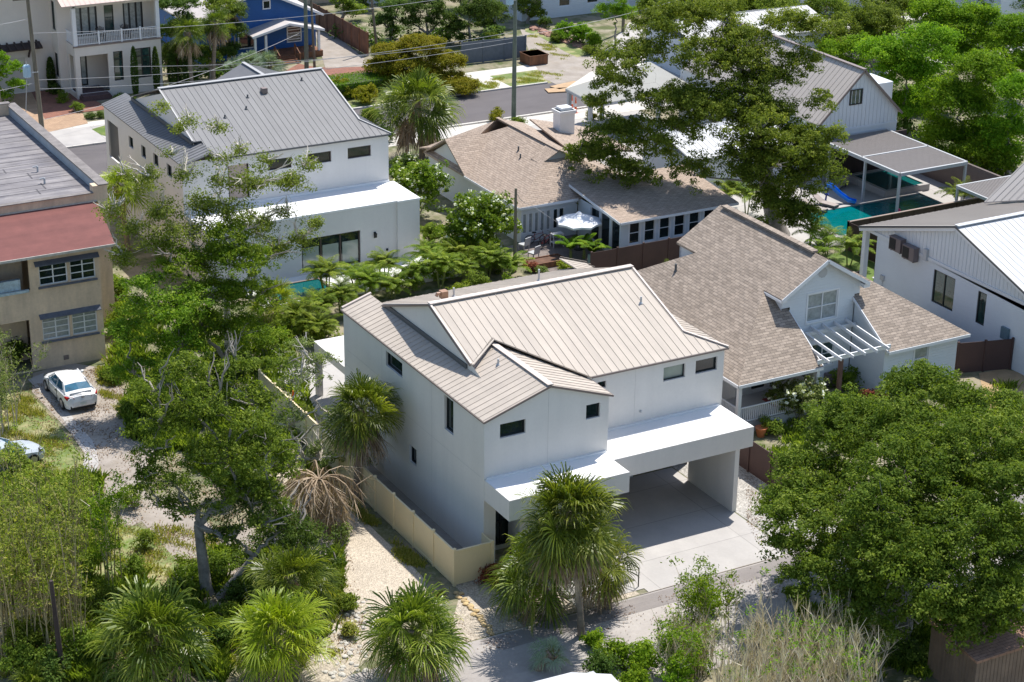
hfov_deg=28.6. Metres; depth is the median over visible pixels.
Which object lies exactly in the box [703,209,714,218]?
window
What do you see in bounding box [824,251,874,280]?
lawn
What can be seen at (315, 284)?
plunge pool
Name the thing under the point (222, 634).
shrub
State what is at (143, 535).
shrub
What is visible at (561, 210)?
window
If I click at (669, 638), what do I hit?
sapling
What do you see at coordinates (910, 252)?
condenser unit
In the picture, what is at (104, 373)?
shrub
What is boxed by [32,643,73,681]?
shrub
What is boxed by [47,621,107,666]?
shrub
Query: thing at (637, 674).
shrub
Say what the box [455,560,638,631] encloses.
gravel yard
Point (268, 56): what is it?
silver palm
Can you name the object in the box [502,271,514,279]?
shrub
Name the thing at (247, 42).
window
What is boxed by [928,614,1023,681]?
garden shed
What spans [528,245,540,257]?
patio chair
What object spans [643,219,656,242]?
window
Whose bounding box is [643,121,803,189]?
white wing
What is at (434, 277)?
shrub
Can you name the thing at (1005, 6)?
pale house
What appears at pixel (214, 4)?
garden tree
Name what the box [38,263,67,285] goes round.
window
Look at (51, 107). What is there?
brick driveway
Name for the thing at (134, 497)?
shrub
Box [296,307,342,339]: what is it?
areca palm
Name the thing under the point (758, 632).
shrub
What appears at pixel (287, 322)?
shrub
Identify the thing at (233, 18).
fan palm
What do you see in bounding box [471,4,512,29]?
shade tree
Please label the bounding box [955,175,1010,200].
cabana
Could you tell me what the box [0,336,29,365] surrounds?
shrub
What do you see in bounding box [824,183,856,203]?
pool slide
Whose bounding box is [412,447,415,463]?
window
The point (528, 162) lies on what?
shingle cottage
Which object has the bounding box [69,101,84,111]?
shrub
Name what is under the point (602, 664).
shrub
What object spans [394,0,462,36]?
shade tree
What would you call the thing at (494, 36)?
shrub
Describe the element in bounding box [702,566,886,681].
dry thicket
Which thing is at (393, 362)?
window
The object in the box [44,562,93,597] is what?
shrub
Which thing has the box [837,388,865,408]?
shrub
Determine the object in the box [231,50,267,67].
silver palm
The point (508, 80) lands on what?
verge
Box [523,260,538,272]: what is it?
shrub
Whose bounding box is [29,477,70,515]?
shrub
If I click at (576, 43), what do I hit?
bed rocks
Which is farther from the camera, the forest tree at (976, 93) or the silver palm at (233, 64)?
the silver palm at (233, 64)
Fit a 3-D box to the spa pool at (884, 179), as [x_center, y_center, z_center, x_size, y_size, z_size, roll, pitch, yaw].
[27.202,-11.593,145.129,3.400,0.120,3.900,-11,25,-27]
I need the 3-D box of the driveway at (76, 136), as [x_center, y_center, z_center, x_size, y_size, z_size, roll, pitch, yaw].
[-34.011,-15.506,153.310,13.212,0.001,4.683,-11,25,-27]
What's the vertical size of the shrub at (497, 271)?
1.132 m
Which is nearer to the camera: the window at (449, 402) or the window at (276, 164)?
the window at (449, 402)
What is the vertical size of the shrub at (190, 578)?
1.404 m
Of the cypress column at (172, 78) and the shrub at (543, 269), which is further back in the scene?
the cypress column at (172, 78)
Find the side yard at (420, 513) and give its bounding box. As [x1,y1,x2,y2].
[242,377,462,549]
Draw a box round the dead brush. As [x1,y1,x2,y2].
[799,589,926,681]
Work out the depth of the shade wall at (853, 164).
146.91 m
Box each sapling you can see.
[649,615,716,681]
[660,554,744,632]
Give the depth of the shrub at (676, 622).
84.17 m
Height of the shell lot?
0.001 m
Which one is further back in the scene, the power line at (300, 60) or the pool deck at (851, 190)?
the power line at (300, 60)
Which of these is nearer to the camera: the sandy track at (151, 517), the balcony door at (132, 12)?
the sandy track at (151, 517)
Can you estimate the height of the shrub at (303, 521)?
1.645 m
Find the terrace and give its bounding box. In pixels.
[243,256,460,309]
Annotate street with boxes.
[68,33,1008,174]
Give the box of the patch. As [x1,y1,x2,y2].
[481,494,1023,649]
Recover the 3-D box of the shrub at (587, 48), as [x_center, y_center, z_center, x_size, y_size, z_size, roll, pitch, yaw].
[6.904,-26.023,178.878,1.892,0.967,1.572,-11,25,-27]
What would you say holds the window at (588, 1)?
in the white house at (557, 8)
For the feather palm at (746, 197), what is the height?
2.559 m
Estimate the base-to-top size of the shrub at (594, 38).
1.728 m
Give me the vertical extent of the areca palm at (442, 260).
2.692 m
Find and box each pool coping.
[282,277,325,299]
[798,169,947,237]
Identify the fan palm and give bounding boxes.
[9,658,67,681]
[80,573,235,681]
[161,38,179,84]
[168,15,206,82]
[196,5,235,79]
[217,0,248,61]
[217,586,341,681]
[237,543,344,638]
[244,274,301,326]
[317,368,405,499]
[352,573,472,681]
[364,65,465,160]
[479,521,589,634]
[502,461,631,637]
[567,525,644,613]
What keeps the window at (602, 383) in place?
in the white house at (515, 384)
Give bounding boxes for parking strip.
[28,373,98,469]
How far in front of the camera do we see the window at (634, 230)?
130.17 m
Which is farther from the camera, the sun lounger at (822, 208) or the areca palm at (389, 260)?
the sun lounger at (822, 208)
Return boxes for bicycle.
[524,228,549,243]
[538,230,554,248]
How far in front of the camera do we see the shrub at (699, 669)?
83.71 m
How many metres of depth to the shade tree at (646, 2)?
190.03 m
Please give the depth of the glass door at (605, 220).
131.35 m
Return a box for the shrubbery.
[162,22,504,83]
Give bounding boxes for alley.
[342,507,1023,681]
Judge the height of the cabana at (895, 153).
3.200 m
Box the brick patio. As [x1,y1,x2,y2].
[506,235,599,270]
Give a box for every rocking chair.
[95,26,105,40]
[120,24,130,37]
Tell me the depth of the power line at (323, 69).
154.42 m
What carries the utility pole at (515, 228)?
on the ground at (606, 30)
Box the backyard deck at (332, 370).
[278,358,344,428]
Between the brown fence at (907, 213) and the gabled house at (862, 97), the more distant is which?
the gabled house at (862, 97)
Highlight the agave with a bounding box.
[526,635,571,673]
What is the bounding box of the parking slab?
[32,363,153,525]
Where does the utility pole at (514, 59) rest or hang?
on the pavement at (618, 108)
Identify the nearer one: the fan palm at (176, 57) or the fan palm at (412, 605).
the fan palm at (412, 605)
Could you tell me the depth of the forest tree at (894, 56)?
154.44 m
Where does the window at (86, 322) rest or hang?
in the tan building at (56, 278)
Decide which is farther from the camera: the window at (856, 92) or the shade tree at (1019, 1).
the shade tree at (1019, 1)
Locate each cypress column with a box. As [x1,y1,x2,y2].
[46,56,55,86]
[130,46,138,96]
[151,46,160,89]
[167,53,177,85]
[178,55,188,83]
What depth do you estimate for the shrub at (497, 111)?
158.81 m
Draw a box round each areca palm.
[272,288,322,336]
[294,285,341,314]
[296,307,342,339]
[297,254,349,291]
[322,276,364,314]
[336,258,375,285]
[344,261,392,294]
[359,246,406,273]
[367,265,415,298]
[393,255,445,291]
[404,235,446,273]
[416,246,462,288]
[435,238,477,269]
[448,247,487,279]
[470,239,512,276]
[479,246,534,277]
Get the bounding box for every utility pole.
[12,0,43,126]
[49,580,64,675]
[304,0,308,68]
[310,0,315,67]
[371,0,377,43]
[506,0,516,120]
[513,188,516,272]
[621,3,624,31]
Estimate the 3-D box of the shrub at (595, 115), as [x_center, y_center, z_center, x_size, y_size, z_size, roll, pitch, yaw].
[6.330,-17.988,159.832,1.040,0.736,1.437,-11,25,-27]
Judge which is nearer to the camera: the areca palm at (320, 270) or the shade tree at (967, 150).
the areca palm at (320, 270)
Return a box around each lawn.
[0,386,83,471]
[92,125,105,135]
[93,525,186,586]
[525,24,592,56]
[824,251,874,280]
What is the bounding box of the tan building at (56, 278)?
[0,101,114,374]
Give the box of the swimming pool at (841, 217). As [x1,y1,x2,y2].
[811,194,941,234]
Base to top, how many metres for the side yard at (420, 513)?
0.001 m
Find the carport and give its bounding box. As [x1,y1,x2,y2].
[565,62,687,131]
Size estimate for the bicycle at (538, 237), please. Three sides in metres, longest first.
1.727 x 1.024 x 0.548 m
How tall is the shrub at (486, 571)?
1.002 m
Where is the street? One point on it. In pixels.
(529, 100)
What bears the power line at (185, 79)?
attached to the utility pole at (27, 72)
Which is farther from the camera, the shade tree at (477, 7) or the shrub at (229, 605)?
the shade tree at (477, 7)
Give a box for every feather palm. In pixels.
[712,177,747,197]
[727,181,759,214]
[792,214,834,245]
[802,226,844,255]
[804,220,844,256]
[827,227,875,266]
[933,175,974,199]
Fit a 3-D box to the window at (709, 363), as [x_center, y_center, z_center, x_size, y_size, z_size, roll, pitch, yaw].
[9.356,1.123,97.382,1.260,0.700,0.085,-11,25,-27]
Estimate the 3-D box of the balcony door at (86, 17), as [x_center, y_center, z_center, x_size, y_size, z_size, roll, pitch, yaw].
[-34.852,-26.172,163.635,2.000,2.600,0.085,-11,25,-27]
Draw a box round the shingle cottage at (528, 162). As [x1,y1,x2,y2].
[419,104,738,249]
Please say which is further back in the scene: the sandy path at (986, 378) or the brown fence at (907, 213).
the brown fence at (907, 213)
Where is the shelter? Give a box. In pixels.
[535,671,617,681]
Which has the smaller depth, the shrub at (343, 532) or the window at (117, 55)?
the shrub at (343, 532)
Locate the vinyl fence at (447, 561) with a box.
[258,369,493,586]
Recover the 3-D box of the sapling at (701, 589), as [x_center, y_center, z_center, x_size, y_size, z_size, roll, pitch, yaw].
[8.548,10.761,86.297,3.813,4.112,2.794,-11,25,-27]
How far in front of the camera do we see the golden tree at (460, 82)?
165.80 m
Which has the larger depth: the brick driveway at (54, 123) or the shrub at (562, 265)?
the brick driveway at (54, 123)
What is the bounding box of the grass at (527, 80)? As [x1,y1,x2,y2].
[476,34,572,89]
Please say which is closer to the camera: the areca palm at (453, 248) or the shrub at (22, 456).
the shrub at (22, 456)
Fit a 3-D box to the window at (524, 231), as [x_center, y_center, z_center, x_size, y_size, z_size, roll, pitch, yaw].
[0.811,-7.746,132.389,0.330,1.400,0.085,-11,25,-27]
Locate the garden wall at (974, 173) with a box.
[919,163,1002,196]
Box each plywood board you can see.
[545,87,566,92]
[550,81,575,88]
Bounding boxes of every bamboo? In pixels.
[0,414,120,575]
[0,465,99,660]
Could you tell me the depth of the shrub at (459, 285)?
121.91 m
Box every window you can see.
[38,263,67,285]
[42,315,69,339]
[51,0,55,29]
[55,52,58,75]
[69,258,95,280]
[72,311,97,334]
[103,4,113,32]
[113,51,123,80]
[134,47,151,77]
[154,153,158,166]
[168,164,171,175]
[238,32,253,48]
[262,0,270,9]
[268,157,290,169]
[286,26,301,42]
[308,151,330,162]
[348,145,369,158]
[388,352,401,374]
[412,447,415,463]
[447,397,452,432]
[500,419,523,436]
[522,214,526,233]
[528,213,532,232]
[534,212,538,231]
[540,211,544,230]
[546,210,550,229]
[553,208,557,228]
[559,0,569,6]
[559,207,563,227]
[586,403,598,417]
[587,0,597,2]
[598,381,604,386]
[628,222,641,245]
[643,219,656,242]
[658,217,671,240]
[663,364,683,379]
[673,214,685,237]
[688,212,700,231]
[695,357,715,372]
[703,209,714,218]
[805,287,839,324]
[811,338,835,366]
[849,88,862,105]
[912,346,930,371]
[932,269,954,310]
[976,291,986,325]
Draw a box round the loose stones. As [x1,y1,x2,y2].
[317,559,528,678]
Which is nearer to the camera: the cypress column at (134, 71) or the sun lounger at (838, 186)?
the sun lounger at (838, 186)
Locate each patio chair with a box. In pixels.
[518,237,530,249]
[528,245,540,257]
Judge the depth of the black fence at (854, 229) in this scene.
130.96 m
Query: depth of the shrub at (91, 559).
89.87 m
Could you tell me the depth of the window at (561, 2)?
191.87 m
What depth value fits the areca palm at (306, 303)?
116.53 m
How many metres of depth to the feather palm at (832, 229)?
130.48 m
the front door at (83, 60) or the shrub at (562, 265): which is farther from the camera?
the front door at (83, 60)
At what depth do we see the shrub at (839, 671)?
83.03 m
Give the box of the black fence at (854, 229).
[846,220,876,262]
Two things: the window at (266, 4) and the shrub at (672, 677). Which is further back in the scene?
the window at (266, 4)
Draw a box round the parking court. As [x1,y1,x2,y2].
[531,110,668,172]
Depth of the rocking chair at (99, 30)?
163.38 m
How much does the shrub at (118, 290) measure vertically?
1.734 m
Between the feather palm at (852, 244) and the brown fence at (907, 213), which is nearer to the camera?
the feather palm at (852, 244)
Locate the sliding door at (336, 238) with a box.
[302,230,359,270]
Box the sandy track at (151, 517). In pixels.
[134,498,326,574]
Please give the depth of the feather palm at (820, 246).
128.75 m
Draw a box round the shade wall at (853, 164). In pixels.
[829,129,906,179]
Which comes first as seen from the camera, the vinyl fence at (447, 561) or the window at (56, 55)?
the vinyl fence at (447, 561)
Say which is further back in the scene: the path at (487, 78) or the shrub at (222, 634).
the path at (487, 78)
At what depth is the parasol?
130.47 m
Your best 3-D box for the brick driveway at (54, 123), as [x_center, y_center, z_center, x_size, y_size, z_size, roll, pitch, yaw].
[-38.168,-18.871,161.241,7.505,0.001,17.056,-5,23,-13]
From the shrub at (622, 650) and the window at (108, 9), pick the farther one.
the window at (108, 9)
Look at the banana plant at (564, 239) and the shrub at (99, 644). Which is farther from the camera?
the banana plant at (564, 239)
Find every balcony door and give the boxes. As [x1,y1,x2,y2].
[72,6,97,36]
[122,1,143,31]
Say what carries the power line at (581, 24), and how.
attached to the utility pole at (514, 59)
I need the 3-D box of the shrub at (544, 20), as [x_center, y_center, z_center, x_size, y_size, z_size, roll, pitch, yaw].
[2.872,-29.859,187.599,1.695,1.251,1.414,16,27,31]
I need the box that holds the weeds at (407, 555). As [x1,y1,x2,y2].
[0,347,449,681]
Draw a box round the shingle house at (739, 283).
[637,204,970,430]
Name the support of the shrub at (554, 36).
on the ground at (606, 30)
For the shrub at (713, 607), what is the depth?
88.24 m
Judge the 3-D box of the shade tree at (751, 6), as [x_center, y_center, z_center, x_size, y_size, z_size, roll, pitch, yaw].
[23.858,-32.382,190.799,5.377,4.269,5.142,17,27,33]
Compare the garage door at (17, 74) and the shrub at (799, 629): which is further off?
the garage door at (17, 74)
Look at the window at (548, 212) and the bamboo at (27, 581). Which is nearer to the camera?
the bamboo at (27, 581)
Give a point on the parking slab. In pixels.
(106, 421)
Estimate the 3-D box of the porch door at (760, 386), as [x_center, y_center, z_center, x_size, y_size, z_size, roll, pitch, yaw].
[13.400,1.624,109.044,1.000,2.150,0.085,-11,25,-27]
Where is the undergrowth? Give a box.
[0,293,349,681]
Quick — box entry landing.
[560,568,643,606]
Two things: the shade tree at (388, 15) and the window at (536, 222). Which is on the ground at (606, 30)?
the shade tree at (388, 15)
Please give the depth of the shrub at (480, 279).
122.99 m
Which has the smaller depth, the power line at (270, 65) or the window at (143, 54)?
the power line at (270, 65)
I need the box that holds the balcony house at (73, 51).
[0,0,162,101]
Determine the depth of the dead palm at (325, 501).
94.03 m
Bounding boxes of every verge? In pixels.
[346,78,492,107]
[491,70,549,85]
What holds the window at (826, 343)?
in the shingle house at (739, 283)
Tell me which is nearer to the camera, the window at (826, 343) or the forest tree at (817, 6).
the window at (826, 343)
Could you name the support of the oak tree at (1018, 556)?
on the ground at (606, 30)
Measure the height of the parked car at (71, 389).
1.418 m
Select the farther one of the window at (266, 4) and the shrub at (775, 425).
the window at (266, 4)
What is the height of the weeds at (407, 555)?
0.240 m
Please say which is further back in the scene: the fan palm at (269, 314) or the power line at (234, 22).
the power line at (234, 22)
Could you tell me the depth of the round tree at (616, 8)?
179.23 m
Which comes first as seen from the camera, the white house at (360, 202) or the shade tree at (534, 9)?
the white house at (360, 202)
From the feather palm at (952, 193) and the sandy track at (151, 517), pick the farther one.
the feather palm at (952, 193)
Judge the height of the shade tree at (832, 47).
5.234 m
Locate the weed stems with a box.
[79,468,130,584]
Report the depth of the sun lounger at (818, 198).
140.58 m
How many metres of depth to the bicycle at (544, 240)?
132.02 m
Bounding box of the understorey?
[683,0,1023,163]
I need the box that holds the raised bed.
[523,253,566,267]
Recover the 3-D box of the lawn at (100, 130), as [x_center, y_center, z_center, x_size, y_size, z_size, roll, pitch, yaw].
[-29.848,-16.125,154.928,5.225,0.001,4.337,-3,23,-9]
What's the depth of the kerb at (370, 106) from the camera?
161.25 m
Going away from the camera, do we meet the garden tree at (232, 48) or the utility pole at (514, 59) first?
the utility pole at (514, 59)
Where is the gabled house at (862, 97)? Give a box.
[678,18,902,180]
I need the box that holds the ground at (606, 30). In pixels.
[0,0,1023,681]
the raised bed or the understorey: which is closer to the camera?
the raised bed
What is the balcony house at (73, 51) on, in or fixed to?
on the ground at (606, 30)
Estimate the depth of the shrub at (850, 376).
111.08 m
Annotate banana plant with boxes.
[554,234,589,259]
[567,233,604,258]
[577,239,611,252]
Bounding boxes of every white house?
[101,62,419,290]
[314,256,753,562]
[495,0,684,20]
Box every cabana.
[825,128,967,211]
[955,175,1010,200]
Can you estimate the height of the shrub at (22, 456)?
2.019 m
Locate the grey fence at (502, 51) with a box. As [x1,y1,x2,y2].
[461,35,526,63]
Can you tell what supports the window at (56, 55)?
in the balcony house at (73, 51)
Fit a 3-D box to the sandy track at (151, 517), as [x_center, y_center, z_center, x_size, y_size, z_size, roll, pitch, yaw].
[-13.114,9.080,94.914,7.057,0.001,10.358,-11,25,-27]
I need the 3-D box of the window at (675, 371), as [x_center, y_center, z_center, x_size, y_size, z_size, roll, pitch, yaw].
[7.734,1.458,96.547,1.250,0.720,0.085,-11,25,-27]
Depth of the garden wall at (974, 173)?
144.01 m
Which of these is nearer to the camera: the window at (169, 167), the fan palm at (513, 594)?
the fan palm at (513, 594)
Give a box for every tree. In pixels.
[0,50,28,101]
[91,99,325,385]
[100,162,151,249]
[101,266,215,406]
[115,330,308,595]
[147,218,299,366]
[159,0,176,79]
[161,0,209,79]
[192,0,235,80]
[213,487,339,598]
[216,2,249,58]
[228,482,346,570]
[241,332,380,480]
[328,0,368,18]
[356,0,379,10]
[361,33,482,94]
[366,0,410,40]
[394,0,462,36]
[442,0,504,41]
[448,0,471,5]
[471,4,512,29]
[510,0,547,23]
[561,0,851,234]
[590,0,638,45]
[635,0,685,19]
[676,0,750,11]
[733,0,768,11]
[748,358,1023,655]
[750,0,854,20]
[814,30,874,65]
[815,0,911,69]
[849,21,965,133]
[853,0,949,47]
[903,0,1003,80]
[903,82,956,116]
[909,47,1022,162]
[939,134,1017,175]
[964,0,1023,8]
[966,528,1023,620]
[970,11,1023,101]
[974,71,1023,175]
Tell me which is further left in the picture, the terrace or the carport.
the terrace
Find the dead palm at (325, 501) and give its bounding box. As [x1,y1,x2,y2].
[260,460,380,540]
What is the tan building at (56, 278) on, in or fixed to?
on the ground at (606, 30)
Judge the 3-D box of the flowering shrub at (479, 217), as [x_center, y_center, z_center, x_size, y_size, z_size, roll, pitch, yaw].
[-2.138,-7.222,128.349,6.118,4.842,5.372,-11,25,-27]
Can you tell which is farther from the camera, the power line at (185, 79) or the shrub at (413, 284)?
the power line at (185, 79)
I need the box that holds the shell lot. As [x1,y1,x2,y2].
[248,464,426,623]
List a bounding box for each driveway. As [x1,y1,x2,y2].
[1,92,87,131]
[32,90,103,118]
[50,124,105,145]
[287,60,375,75]
[316,30,367,67]
[520,29,604,84]
[578,467,786,591]
[606,22,679,78]
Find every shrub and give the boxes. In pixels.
[0,328,50,436]
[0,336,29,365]
[0,440,31,474]
[0,487,30,519]
[0,522,25,543]
[0,558,20,600]
[0,637,47,676]
[1,613,55,655]
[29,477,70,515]
[30,466,70,490]
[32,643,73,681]
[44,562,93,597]
[46,82,62,94]
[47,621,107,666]
[56,89,70,103]
[58,488,98,513]
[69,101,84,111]
[72,548,108,574]
[77,591,105,622]
[82,576,125,609]
[84,111,95,118]
[89,624,123,664]
[90,599,126,628]
[92,522,123,545]
[95,110,103,118]
[97,366,124,385]
[103,301,139,330]
[112,552,151,575]
[113,273,130,299]
[113,484,149,508]
[115,397,137,418]
[129,528,157,549]
[146,389,189,414]
[162,575,189,597]
[172,551,196,574]
[172,561,199,590]
[195,342,266,389]
[203,460,247,500]
[203,617,239,650]
[207,547,245,580]
[214,575,258,603]
[214,600,250,623]
[233,323,295,358]
[254,475,292,509]
[271,305,310,337]
[276,510,319,542]
[277,400,316,417]
[303,318,341,340]
[325,570,346,590]
[328,521,352,545]
[331,75,352,96]
[334,592,361,610]
[338,617,360,636]
[352,83,377,103]
[360,105,385,123]
[379,123,395,142]
[389,152,418,179]
[389,159,454,213]
[400,268,424,290]
[420,221,445,243]
[425,264,455,280]
[432,189,522,270]
[445,281,470,288]
[462,270,490,286]
[474,561,508,587]
[484,260,510,274]
[485,31,499,38]
[488,106,504,121]
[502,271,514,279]
[509,116,527,123]
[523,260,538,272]
[534,265,549,273]
[537,16,552,27]
[549,30,563,42]
[552,18,573,38]
[555,260,571,269]
[567,21,593,43]
[578,644,621,677]
[579,627,605,649]
[581,45,597,53]
[583,31,604,48]
[585,111,597,119]
[588,635,650,672]
[615,660,653,681]
[625,636,663,668]
[651,595,728,681]
[654,654,695,681]
[686,640,715,678]
[703,597,723,615]
[743,622,770,645]
[756,414,783,435]
[763,376,829,421]
[788,616,819,645]
[816,656,859,680]
[828,365,864,390]
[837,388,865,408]
[854,613,898,645]
[860,388,885,406]
[882,634,929,662]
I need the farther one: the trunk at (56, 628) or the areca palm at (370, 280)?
the areca palm at (370, 280)
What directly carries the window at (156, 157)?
in the white house at (360, 202)
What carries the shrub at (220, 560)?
on the ground at (606, 30)
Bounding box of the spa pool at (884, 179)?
[855,170,921,189]
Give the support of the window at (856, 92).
in the gabled house at (862, 97)
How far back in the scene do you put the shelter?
78.81 m
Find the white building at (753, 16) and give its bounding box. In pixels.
[643,5,829,74]
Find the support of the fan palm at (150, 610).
on the ground at (606, 30)
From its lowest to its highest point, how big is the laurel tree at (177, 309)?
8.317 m
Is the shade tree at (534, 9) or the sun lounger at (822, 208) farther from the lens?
the shade tree at (534, 9)
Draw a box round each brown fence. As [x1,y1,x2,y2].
[590,220,768,269]
[739,441,791,486]
[845,197,984,249]
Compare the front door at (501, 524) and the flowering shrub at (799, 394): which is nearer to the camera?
the front door at (501, 524)
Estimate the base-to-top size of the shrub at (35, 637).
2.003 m
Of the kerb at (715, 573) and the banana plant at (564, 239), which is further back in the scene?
the banana plant at (564, 239)
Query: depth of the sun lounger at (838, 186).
144.61 m
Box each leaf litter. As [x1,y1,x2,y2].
[0,368,364,680]
[341,476,783,679]
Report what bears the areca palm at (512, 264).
on the ground at (606, 30)
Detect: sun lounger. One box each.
[802,198,827,213]
[813,194,838,208]
[831,175,849,189]
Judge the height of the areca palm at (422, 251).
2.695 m
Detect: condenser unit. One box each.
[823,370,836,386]
[888,234,905,253]
[901,243,919,262]
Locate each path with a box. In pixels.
[474,76,509,87]
[979,369,1023,426]
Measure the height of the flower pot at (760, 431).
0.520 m
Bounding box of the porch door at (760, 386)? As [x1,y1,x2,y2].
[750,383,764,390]
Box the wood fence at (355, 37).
[312,3,368,55]
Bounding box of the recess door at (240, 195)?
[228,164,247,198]
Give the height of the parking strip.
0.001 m
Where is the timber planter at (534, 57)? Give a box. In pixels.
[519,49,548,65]
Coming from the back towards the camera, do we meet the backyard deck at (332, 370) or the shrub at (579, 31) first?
the shrub at (579, 31)
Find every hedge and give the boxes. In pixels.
[327,68,403,98]
[450,236,488,260]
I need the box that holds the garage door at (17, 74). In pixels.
[0,57,25,92]
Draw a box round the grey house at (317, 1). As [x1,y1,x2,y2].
[298,0,335,4]
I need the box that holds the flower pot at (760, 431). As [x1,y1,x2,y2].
[755,425,767,437]
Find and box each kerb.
[66,35,1007,176]
[640,547,813,594]
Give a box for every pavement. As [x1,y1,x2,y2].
[55,15,922,130]
[103,46,1023,178]
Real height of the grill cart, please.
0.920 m
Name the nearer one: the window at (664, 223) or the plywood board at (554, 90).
the window at (664, 223)
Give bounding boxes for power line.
[44,31,302,119]
[45,32,511,79]
[47,42,511,88]
[49,0,431,32]
[111,38,512,66]
[517,2,669,36]
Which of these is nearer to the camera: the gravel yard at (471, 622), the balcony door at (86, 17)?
the gravel yard at (471, 622)
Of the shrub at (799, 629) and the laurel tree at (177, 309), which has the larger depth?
the laurel tree at (177, 309)
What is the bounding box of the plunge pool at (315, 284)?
[272,280,325,299]
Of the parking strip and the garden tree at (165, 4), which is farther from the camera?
the garden tree at (165, 4)
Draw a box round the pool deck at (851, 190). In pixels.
[731,174,974,246]
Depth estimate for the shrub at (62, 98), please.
162.26 m
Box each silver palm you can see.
[222,57,240,72]
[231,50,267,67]
[256,50,286,71]
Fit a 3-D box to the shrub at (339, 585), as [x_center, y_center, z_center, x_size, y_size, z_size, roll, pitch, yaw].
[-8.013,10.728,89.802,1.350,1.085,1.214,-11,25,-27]
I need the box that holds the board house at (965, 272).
[858,163,1023,374]
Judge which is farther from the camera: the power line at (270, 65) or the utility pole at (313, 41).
the utility pole at (313, 41)
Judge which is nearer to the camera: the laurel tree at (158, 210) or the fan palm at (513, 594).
the fan palm at (513, 594)
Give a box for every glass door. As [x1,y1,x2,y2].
[590,206,598,240]
[600,212,609,248]
[611,220,619,248]
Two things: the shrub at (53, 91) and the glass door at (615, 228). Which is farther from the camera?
the shrub at (53, 91)
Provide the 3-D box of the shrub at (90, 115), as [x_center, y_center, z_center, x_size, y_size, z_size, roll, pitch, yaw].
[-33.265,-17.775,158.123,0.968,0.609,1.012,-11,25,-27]
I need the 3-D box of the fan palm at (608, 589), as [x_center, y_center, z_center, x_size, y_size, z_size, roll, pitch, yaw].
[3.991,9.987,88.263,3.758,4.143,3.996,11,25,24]
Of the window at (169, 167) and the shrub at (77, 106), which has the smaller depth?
the window at (169, 167)
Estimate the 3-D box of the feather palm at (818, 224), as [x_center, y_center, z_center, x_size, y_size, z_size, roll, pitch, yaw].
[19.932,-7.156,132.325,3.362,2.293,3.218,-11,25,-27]
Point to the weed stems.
(98, 511)
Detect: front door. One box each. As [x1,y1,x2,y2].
[80,56,87,85]
[495,511,507,545]
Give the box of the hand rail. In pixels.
[619,561,639,586]
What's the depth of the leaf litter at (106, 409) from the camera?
101.50 m
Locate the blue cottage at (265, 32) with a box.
[159,0,324,64]
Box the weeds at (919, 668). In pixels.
[760,377,1023,680]
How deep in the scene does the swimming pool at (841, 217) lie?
140.10 m
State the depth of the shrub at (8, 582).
88.20 m
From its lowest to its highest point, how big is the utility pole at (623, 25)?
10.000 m
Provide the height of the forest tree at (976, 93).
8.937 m
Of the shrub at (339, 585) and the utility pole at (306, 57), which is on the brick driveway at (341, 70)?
the utility pole at (306, 57)
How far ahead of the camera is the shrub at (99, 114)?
158.23 m
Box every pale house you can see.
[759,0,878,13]
[951,0,1023,34]
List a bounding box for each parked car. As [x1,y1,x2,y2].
[0,437,44,472]
[43,368,96,409]
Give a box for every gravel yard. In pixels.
[454,595,502,641]
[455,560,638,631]
[672,462,836,551]
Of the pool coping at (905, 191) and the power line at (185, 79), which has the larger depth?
the power line at (185, 79)
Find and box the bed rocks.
[529,25,596,53]
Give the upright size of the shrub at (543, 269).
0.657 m
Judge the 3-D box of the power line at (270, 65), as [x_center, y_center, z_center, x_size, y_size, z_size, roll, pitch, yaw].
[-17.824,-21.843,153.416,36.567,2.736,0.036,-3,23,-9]
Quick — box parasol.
[556,211,601,250]
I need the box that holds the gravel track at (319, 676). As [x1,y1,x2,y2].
[300,607,372,681]
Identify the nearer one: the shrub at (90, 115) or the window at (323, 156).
the window at (323, 156)
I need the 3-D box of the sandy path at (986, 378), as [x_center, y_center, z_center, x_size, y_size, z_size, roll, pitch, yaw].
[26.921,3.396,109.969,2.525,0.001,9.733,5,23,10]
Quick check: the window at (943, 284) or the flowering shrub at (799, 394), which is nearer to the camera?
the flowering shrub at (799, 394)
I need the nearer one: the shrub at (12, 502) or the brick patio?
the shrub at (12, 502)
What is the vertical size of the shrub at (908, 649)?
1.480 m
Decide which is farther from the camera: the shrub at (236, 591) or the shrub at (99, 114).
the shrub at (99, 114)
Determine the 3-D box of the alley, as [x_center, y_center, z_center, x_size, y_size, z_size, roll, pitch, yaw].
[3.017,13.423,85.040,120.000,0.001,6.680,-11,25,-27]
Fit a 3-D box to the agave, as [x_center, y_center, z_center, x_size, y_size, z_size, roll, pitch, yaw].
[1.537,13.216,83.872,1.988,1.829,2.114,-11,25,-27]
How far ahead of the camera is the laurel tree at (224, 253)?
106.15 m
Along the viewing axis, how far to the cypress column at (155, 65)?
164.29 m
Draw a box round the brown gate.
[954,337,1014,372]
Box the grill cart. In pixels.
[550,231,563,247]
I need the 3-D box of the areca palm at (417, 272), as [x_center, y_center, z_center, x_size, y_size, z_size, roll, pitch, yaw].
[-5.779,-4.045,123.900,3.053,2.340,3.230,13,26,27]

